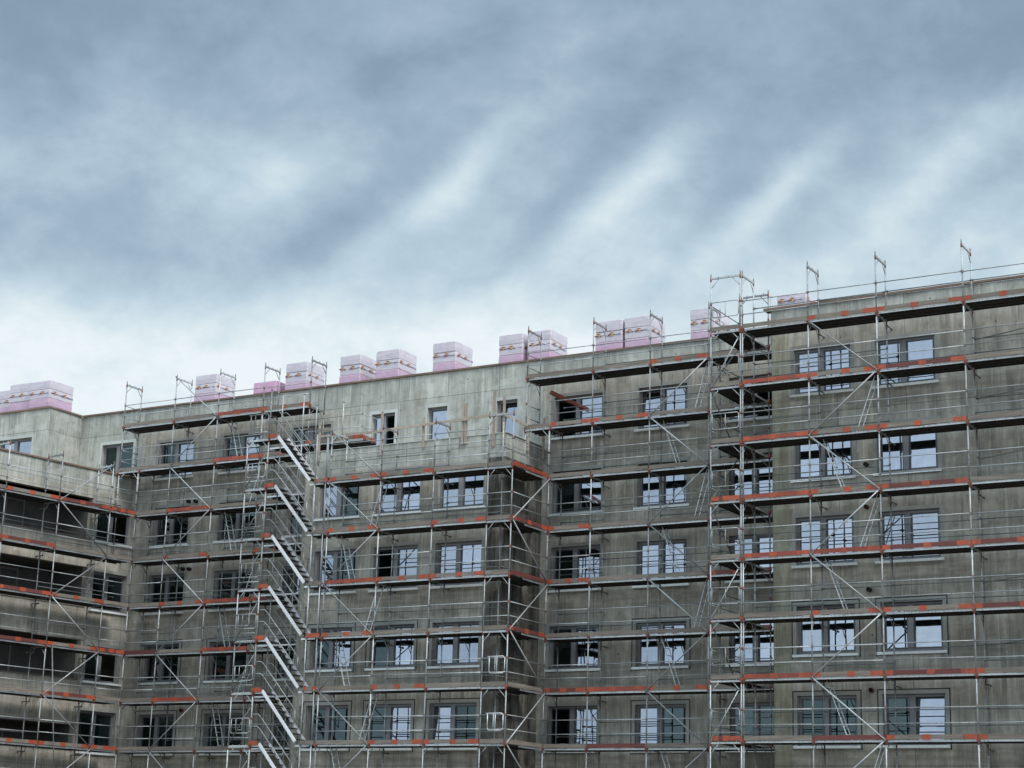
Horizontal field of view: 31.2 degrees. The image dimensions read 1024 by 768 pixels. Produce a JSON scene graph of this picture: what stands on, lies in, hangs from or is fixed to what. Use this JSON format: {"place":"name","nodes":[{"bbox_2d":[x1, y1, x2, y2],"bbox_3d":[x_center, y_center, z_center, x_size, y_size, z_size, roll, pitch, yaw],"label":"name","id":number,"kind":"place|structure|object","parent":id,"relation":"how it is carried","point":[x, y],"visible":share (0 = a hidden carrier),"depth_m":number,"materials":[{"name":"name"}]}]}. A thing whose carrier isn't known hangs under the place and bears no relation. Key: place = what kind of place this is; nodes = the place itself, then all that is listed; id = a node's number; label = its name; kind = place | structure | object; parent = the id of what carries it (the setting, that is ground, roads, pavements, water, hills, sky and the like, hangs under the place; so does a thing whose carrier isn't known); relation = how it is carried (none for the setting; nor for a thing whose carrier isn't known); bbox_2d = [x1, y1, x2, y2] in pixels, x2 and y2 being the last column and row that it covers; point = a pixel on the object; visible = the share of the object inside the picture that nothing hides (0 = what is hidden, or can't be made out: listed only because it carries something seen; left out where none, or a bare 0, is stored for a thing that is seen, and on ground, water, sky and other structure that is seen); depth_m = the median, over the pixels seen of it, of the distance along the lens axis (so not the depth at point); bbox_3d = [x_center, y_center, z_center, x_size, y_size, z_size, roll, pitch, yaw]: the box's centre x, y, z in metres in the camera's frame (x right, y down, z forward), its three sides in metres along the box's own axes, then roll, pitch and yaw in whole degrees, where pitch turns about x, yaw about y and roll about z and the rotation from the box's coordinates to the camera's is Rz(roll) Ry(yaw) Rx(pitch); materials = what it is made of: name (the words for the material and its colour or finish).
{"place":"outdoors","nodes":[
{"label":"outdoors","id":0,"kind":"place"},
{"bbox_2d":[0,0,1023,417],"label":"sky","id":1,"kind":"structure","parent":0,"point":[189,189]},
{"label":"ground","id":2,"kind":"structure","parent":0,"visible":0},
{"bbox_2d":[0,439,137,767],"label":"scaffold","id":3,"kind":"object","parent":2,"relation":"on","point":[105,557],"visible":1,"depth_m":75.98,"materials":[{"name":"metal"}]},
{"bbox_2d":[0,448,140,767],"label":"apartment wing","id":4,"kind":"structure","parent":2,"relation":"on","point":[14,705],"depth_m":78.10,"materials":[{"name":"grey concrete"}]},
{"bbox_2d":[0,566,18,590],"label":"window","id":5,"kind":"structure","parent":4,"relation":"in","point":[1,567],"depth_m":78.43,"materials":[{"name":"plastic"}]},
{"bbox_2d":[7,645,11,670],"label":"window","id":6,"kind":"structure","parent":4,"relation":"in","point":[10,645],"depth_m":77.67,"materials":[{"name":"plastic"}]},
{"bbox_2d":[0,495,24,525],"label":"window","id":7,"kind":"structure","parent":4,"relation":"in","point":[1,496],"depth_m":78.59,"materials":[{"name":"plastic"}]},
{"bbox_2d":[74,707,118,756],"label":"window","id":8,"kind":"structure","parent":4,"relation":"in","point":[100,718],"depth_m":78.05,"materials":[{"name":"glass"}]},
{"bbox_2d":[81,642,123,687],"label":"window","id":9,"kind":"structure","parent":4,"relation":"in","point":[89,667],"depth_m":78.45,"materials":[{"name":"plastic"}]},
{"bbox_2d":[88,568,129,616],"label":"window","id":10,"kind":"structure","parent":4,"relation":"in","point":[118,588],"depth_m":79.55,"materials":[{"name":"glass"}]},
{"bbox_2d":[93,500,134,549],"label":"window","id":11,"kind":"structure","parent":4,"relation":"in","point":[101,524],"depth_m":79.96,"materials":[{"name":"glass"}]},
{"bbox_2d":[112,356,326,767],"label":"scaffold","id":12,"kind":"object","parent":2,"relation":"on","point":[217,418],"visible":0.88,"depth_m":77.21,"materials":[{"name":"metal"}]},
{"bbox_2d":[226,389,376,767],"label":"stair tower","id":13,"kind":"structure","parent":2,"relation":"on","point":[292,450],"depth_m":71.51,"materials":[{"name":"metal"}]},
{"bbox_2d":[314,408,550,767],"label":"scaffold","id":14,"kind":"object","parent":2,"relation":"on","point":[509,522],"visible":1,"depth_m":67.96,"materials":[{"name":"metal"}]},
{"bbox_2d":[0,275,1023,767],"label":"apartment building","id":15,"kind":"structure","parent":2,"relation":"on","point":[92,441],"depth_m":68.09,"materials":[{"name":"concrete"}]},
{"bbox_2d":[0,390,9,411],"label":"insulation stack","id":16,"kind":"object","parent":15,"relation":"on","point":[4,400],"visible":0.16,"depth_m":86.44,"materials":[{"name":"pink plastic"}]},
{"bbox_2d":[0,434,33,454],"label":"window","id":17,"kind":"structure","parent":15,"relation":"in","point":[23,445],"depth_m":83.08,"materials":[{"name":"glass"}]},
{"bbox_2d":[8,382,32,410],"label":"insulation stack","id":18,"kind":"object","parent":15,"relation":"on","point":[19,397],"visible":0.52,"depth_m":85.06,"materials":[{"name":"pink plastic"}]},
{"bbox_2d":[29,380,73,411],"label":"insulation stack","id":19,"kind":"object","parent":15,"relation":"on","point":[51,393],"visible":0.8,"depth_m":84.19,"materials":[{"name":"pink plastic"}]},
{"bbox_2d":[98,439,135,476],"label":"window","id":20,"kind":"structure","parent":15,"relation":"in","point":[112,453],"depth_m":82.66,"materials":[{"name":"glass"}]},
{"bbox_2d":[133,710,176,756],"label":"window","id":21,"kind":"structure","parent":15,"relation":"in","point":[157,720],"depth_m":77.90,"materials":[{"name":"glass"}]},
{"bbox_2d":[138,639,182,685],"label":"window","id":22,"kind":"structure","parent":15,"relation":"in","point":[161,670],"depth_m":78.57,"materials":[{"name":"glass"}]},
{"bbox_2d":[144,570,186,616],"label":"window","id":23,"kind":"structure","parent":15,"relation":"in","point":[167,587],"depth_m":79.40,"materials":[{"name":"glass"}]},
{"bbox_2d":[149,503,191,549],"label":"window","id":24,"kind":"structure","parent":15,"relation":"in","point":[173,526],"depth_m":80.06,"materials":[{"name":"glass"}]},
{"bbox_2d":[154,436,196,482],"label":"window","id":25,"kind":"structure","parent":15,"relation":"in","point":[177,449],"depth_m":80.90,"materials":[{"name":"glass"}]},
{"bbox_2d":[194,373,234,401],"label":"insulation stack","id":26,"kind":"object","parent":15,"relation":"on","point":[207,384],"visible":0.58,"depth_m":82.62,"materials":[{"name":"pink plastic"}]},
{"bbox_2d":[198,709,246,756],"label":"window","id":27,"kind":"structure","parent":15,"relation":"in","point":[235,713],"depth_m":76.11,"materials":[{"name":"glass"}]},
{"bbox_2d":[203,636,251,684],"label":"window","id":28,"kind":"structure","parent":15,"relation":"in","point":[224,667],"depth_m":76.84,"materials":[{"name":"glass"}]},
{"bbox_2d":[208,565,255,612],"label":"window","id":29,"kind":"structure","parent":15,"relation":"in","point":[227,593],"depth_m":77.67,"materials":[{"name":"glass"}]},
{"bbox_2d":[213,496,259,544],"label":"window","id":30,"kind":"structure","parent":15,"relation":"in","point":[236,518],"depth_m":78.28,"materials":[{"name":"glass"}]},
{"bbox_2d":[218,428,263,475],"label":"window","id":31,"kind":"structure","parent":15,"relation":"in","point":[244,439],"depth_m":79.09,"materials":[{"name":"glass"}]},
{"bbox_2d":[253,380,284,393],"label":"insulation stack","id":32,"kind":"object","parent":15,"relation":"on","point":[267,384],"visible":0.13,"depth_m":80.83,"materials":[{"name":"pink plastic"}]},
{"bbox_2d":[268,708,290,756],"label":"window","id":33,"kind":"structure","parent":15,"relation":"in","point":[278,734],"depth_m":74.64,"materials":[{"name":"glass"}]},
{"bbox_2d":[273,634,295,682],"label":"window","id":34,"kind":"structure","parent":15,"relation":"in","point":[293,641],"depth_m":75.32,"materials":[{"name":"glass"}]},
{"bbox_2d":[277,563,298,609],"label":"window","id":35,"kind":"structure","parent":15,"relation":"in","point":[289,570],"depth_m":76.19,"materials":[{"name":"glass"}]},
{"bbox_2d":[281,492,303,537],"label":"window","id":36,"kind":"structure","parent":15,"relation":"in","point":[293,521],"depth_m":76.79,"materials":[{"name":"glass"}]},
{"bbox_2d":[285,361,324,389],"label":"insulation stack","id":37,"kind":"object","parent":15,"relation":"on","point":[298,372],"visible":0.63,"depth_m":80.12,"materials":[{"name":"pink plastic"}]},
{"bbox_2d":[286,421,333,468],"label":"window","id":38,"kind":"structure","parent":15,"relation":"in","point":[293,465],"depth_m":77.39,"materials":[{"name":"glass"}]},
{"bbox_2d":[300,700,351,752],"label":"window","id":39,"kind":"structure","parent":15,"relation":"in","point":[324,724],"depth_m":70.12,"materials":[{"name":"glass"}]},
{"bbox_2d":[305,623,355,673],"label":"window","id":40,"kind":"structure","parent":15,"relation":"in","point":[328,653],"depth_m":70.84,"materials":[{"name":"glass"}]},
{"bbox_2d":[309,545,358,596],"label":"window","id":41,"kind":"structure","parent":15,"relation":"in","point":[332,564],"depth_m":71.66,"materials":[{"name":"glass"}]},
{"bbox_2d":[313,471,362,522],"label":"window","id":42,"kind":"structure","parent":15,"relation":"in","point":[354,494],"depth_m":72.31,"materials":[{"name":"glass"}]},
{"bbox_2d":[339,354,376,382],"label":"insulation stack","id":43,"kind":"object","parent":15,"relation":"on","point":[358,367],"visible":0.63,"depth_m":78.70,"materials":[{"name":"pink plastic"}]},
{"bbox_2d":[368,409,397,444],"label":"window","id":44,"kind":"structure","parent":15,"relation":"in","point":[391,422],"depth_m":75.61,"materials":[{"name":"glass"}]},
{"bbox_2d":[361,699,414,751],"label":"window","id":45,"kind":"structure","parent":15,"relation":"in","point":[402,707],"depth_m":68.72,"materials":[{"name":"glass"}]},
{"bbox_2d":[364,620,417,671],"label":"window","id":46,"kind":"structure","parent":15,"relation":"in","point":[403,649],"depth_m":69.42,"materials":[{"name":"glass"}]},
{"bbox_2d":[368,541,420,593],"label":"window","id":47,"kind":"structure","parent":15,"relation":"in","point":[383,560],"depth_m":70.24,"materials":[{"name":"glass"}]},
{"bbox_2d":[375,349,416,378],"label":"insulation stack","id":48,"kind":"object","parent":15,"relation":"on","point":[395,362],"visible":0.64,"depth_m":77.76,"materials":[{"name":"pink plastic"}]},
{"bbox_2d":[372,465,423,517],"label":"window","id":49,"kind":"structure","parent":15,"relation":"in","point":[409,490],"depth_m":70.88,"materials":[{"name":"glass"}]},
{"bbox_2d":[317,390,544,461],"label":"timber guardrail","id":50,"kind":"object","parent":15,"relation":"on","point":[465,418],"visible":0.91,"depth_m":70.12,"materials":[{"name":"wood"}]},
{"bbox_2d":[425,402,449,439],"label":"window","id":51,"kind":"structure","parent":15,"relation":"in","point":[442,414],"depth_m":74.26,"materials":[{"name":"glass"}]},
{"bbox_2d":[424,698,479,751],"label":"window","id":52,"kind":"structure","parent":15,"relation":"in","point":[453,706],"depth_m":67.35,"materials":[{"name":"glass"}]},
{"bbox_2d":[432,341,472,371],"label":"insulation stack","id":53,"kind":"object","parent":15,"relation":"on","point":[451,355],"visible":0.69,"depth_m":76.36,"materials":[{"name":"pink plastic"}]},
{"bbox_2d":[427,616,482,669],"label":"window","id":54,"kind":"structure","parent":15,"relation":"in","point":[457,647],"depth_m":68.05,"materials":[{"name":"glass"}]},
{"bbox_2d":[430,536,484,590],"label":"window","id":55,"kind":"structure","parent":15,"relation":"in","point":[466,555],"depth_m":68.85,"materials":[{"name":"glass"}]},
{"bbox_2d":[433,459,487,512],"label":"window","id":56,"kind":"structure","parent":15,"relation":"in","point":[475,484],"depth_m":69.51,"materials":[{"name":"glass"}]},
{"bbox_2d":[495,395,520,435],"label":"window","id":57,"kind":"structure","parent":15,"relation":"in","point":[508,423],"depth_m":72.70,"materials":[{"name":"glass"}]},
{"bbox_2d":[499,333,527,362],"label":"insulation stack","id":58,"kind":"object","parent":15,"relation":"on","point":[513,347],"visible":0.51,"depth_m":74.69,"materials":[{"name":"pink plastic"}]},
{"bbox_2d":[528,329,567,359],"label":"insulation stack","id":59,"kind":"object","parent":15,"relation":"on","point":[552,339],"visible":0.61,"depth_m":74.11,"materials":[{"name":"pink plastic"}]},
{"bbox_2d":[550,390,589,411],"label":"steel beam","id":60,"kind":"structure","parent":15,"relation":"attached to","point":[561,397],"depth_m":70.77,"materials":[{"name":"brown metal"}]},
{"bbox_2d":[543,702,600,754],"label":"window","id":61,"kind":"structure","parent":15,"relation":"in","point":[577,710],"depth_m":68.03,"materials":[{"name":"glass"}]},
{"bbox_2d":[545,621,601,673],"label":"window","id":62,"kind":"structure","parent":15,"relation":"in","point":[572,652],"depth_m":68.70,"materials":[{"name":"glass"}]},
{"bbox_2d":[547,541,602,594],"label":"window","id":63,"kind":"structure","parent":15,"relation":"in","point":[570,551],"depth_m":69.52,"materials":[{"name":"glass"}]},
{"bbox_2d":[548,464,604,516],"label":"window","id":64,"kind":"structure","parent":15,"relation":"in","point":[571,492],"depth_m":70.19,"materials":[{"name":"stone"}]},
{"bbox_2d":[550,389,605,441],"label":"window","id":65,"kind":"structure","parent":15,"relation":"in","point":[596,400],"depth_m":70.96,"materials":[{"name":"glass"}]},
{"bbox_2d":[594,319,624,350],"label":"insulation stack","id":66,"kind":"object","parent":15,"relation":"on","point":[615,330],"visible":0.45,"depth_m":72.46,"materials":[{"name":"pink plastic"}]},
{"bbox_2d":[624,315,664,346],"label":"insulation stack","id":67,"kind":"object","parent":15,"relation":"on","point":[638,327],"visible":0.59,"depth_m":71.93,"materials":[{"name":"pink plastic"}]},
{"bbox_2d":[630,699,689,753],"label":"window","id":68,"kind":"structure","parent":15,"relation":"in","point":[681,709],"depth_m":66.19,"materials":[{"name":"glass"}]},
{"bbox_2d":[631,616,690,670],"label":"window","id":69,"kind":"structure","parent":15,"relation":"in","point":[678,646],"depth_m":66.93,"materials":[{"name":"glass"}]},
{"bbox_2d":[632,535,689,589],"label":"window","id":70,"kind":"structure","parent":15,"relation":"in","point":[653,569],"depth_m":67.75,"materials":[{"name":"glass"}]},
{"bbox_2d":[633,456,689,511],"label":"window","id":71,"kind":"structure","parent":15,"relation":"in","point":[675,483],"depth_m":68.36,"materials":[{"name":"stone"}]},
{"bbox_2d":[634,379,690,433],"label":"window","id":72,"kind":"structure","parent":15,"relation":"in","point":[682,404],"depth_m":69.17,"materials":[{"name":"glass"}]},
{"bbox_2d":[690,307,729,338],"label":"insulation stack","id":73,"kind":"object","parent":15,"relation":"on","point":[699,319],"visible":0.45,"depth_m":70.60,"materials":[{"name":"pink plastic"}]},
{"bbox_2d":[725,534,772,583],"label":"window","id":74,"kind":"structure","parent":15,"relation":"in","point":[750,538],"depth_m":65.95,"materials":[{"name":"glass"}]},
{"bbox_2d":[726,375,771,422],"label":"window","id":75,"kind":"structure","parent":15,"relation":"in","point":[764,395],"depth_m":67.45,"materials":[{"name":"grey glass"}]},
{"bbox_2d":[725,703,773,751],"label":"window","id":76,"kind":"structure","parent":15,"relation":"in","point":[750,713],"depth_m":64.50,"materials":[{"name":"glass"}]},
{"bbox_2d":[725,623,773,666],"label":"window","id":77,"kind":"structure","parent":15,"relation":"in","point":[762,641],"depth_m":65.09,"materials":[{"name":"glass"}]},
{"bbox_2d":[729,454,772,500],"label":"window","id":78,"kind":"structure","parent":15,"relation":"in","point":[748,474],"depth_m":66.62,"materials":[{"name":"glass"}]},
{"bbox_2d":[777,292,816,306],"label":"insulation stack","id":79,"kind":"object","parent":15,"relation":"on","point":[789,299],"visible":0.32,"depth_m":67.41,"materials":[{"name":"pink plastic"}]},
{"bbox_2d":[790,339,854,399],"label":"window","id":80,"kind":"structure","parent":15,"relation":"in","point":[848,387],"depth_m":63.19,"materials":[{"name":"glass"}]},
{"bbox_2d":[791,425,855,484],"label":"window","id":81,"kind":"structure","parent":15,"relation":"in","point":[846,450],"depth_m":62.40,"materials":[{"name":"glass"}]},
{"bbox_2d":[791,510,857,569],"bbox_3d":[10.511,5.255,61.615,2.320,1.920,0.360,-7,-17,30],"label":"window","id":82,"kind":"structure","parent":15,"relation":"in","point":[802,544],"depth_m":61.73,"materials":[{"name":"glass"}]},
{"bbox_2d":[791,599,860,658],"bbox_3d":[10.427,8.136,60.869,2.390,1.925,0.360,-7,-17,30],"label":"window","id":83,"kind":"structure","parent":15,"relation":"in","point":[842,632],"depth_m":60.89,"materials":[{"name":"glass"}]},
{"bbox_2d":[792,690,862,749],"bbox_3d":[10.343,11.015,60.123,2.390,1.935,0.360,-7,-17,30],"label":"window","id":84,"kind":"structure","parent":15,"relation":"in","point":[855,701],"depth_m":60.21,"materials":[{"name":"glass"}]},
{"bbox_2d":[871,329,939,390],"bbox_3d":[13.211,-0.769,61.651,2.340,1.890,0.360,-7,-17,30],"label":"window","id":85,"kind":"structure","parent":15,"relation":"in","point":[925,342],"depth_m":61.71,"materials":[{"name":"glass"}]},
{"bbox_2d":[872,416,941,477],"bbox_3d":[13.127,2.110,60.905,2.340,1.920,0.360,-7,-17,30],"label":"window","id":86,"kind":"structure","parent":15,"relation":"in","point":[922,443],"depth_m":60.92,"materials":[{"name":"glass"}]},
{"bbox_2d":[874,503,944,565],"bbox_3d":[13.044,4.955,60.169,2.340,1.920,0.360,-7,-17,30],"label":"window","id":87,"kind":"structure","parent":15,"relation":"in","point":[927,527],"depth_m":60.24,"materials":[{"name":"glass"}]},
{"bbox_2d":[875,595,948,656],"bbox_3d":[12.959,7.836,59.423,2.410,1.925,0.360,-7,-17,30],"label":"window","id":88,"kind":"structure","parent":15,"relation":"in","point":[917,629],"depth_m":59.44,"materials":[{"name":"glass"}]},
{"bbox_2d":[877,688,951,749],"bbox_3d":[12.905,10.728,58.727,2.410,1.935,0.479,-7,-17,30],"label":"window","id":89,"kind":"structure","parent":15,"relation":"in","point":[909,699],"depth_m":58.80,"materials":[{"name":"glass"}]},
{"bbox_2d":[523,302,773,767],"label":"scaffold","id":90,"kind":"object","parent":2,"relation":"on","point":[648,473],"visible":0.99,"depth_m":66.98,"materials":[{"name":"metal"}]},
{"bbox_2d":[709,270,772,767],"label":"scaffold tower","id":91,"kind":"structure","parent":2,"relation":"on","point":[732,338],"depth_m":62.86,"materials":[{"name":"metal"}]},
{"bbox_2d":[741,239,1023,767],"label":"scaffold","id":92,"kind":"object","parent":2,"relation":"on","point":[887,374],"visible":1,"depth_m":59.72,"materials":[{"name":"metal"}]}
]}

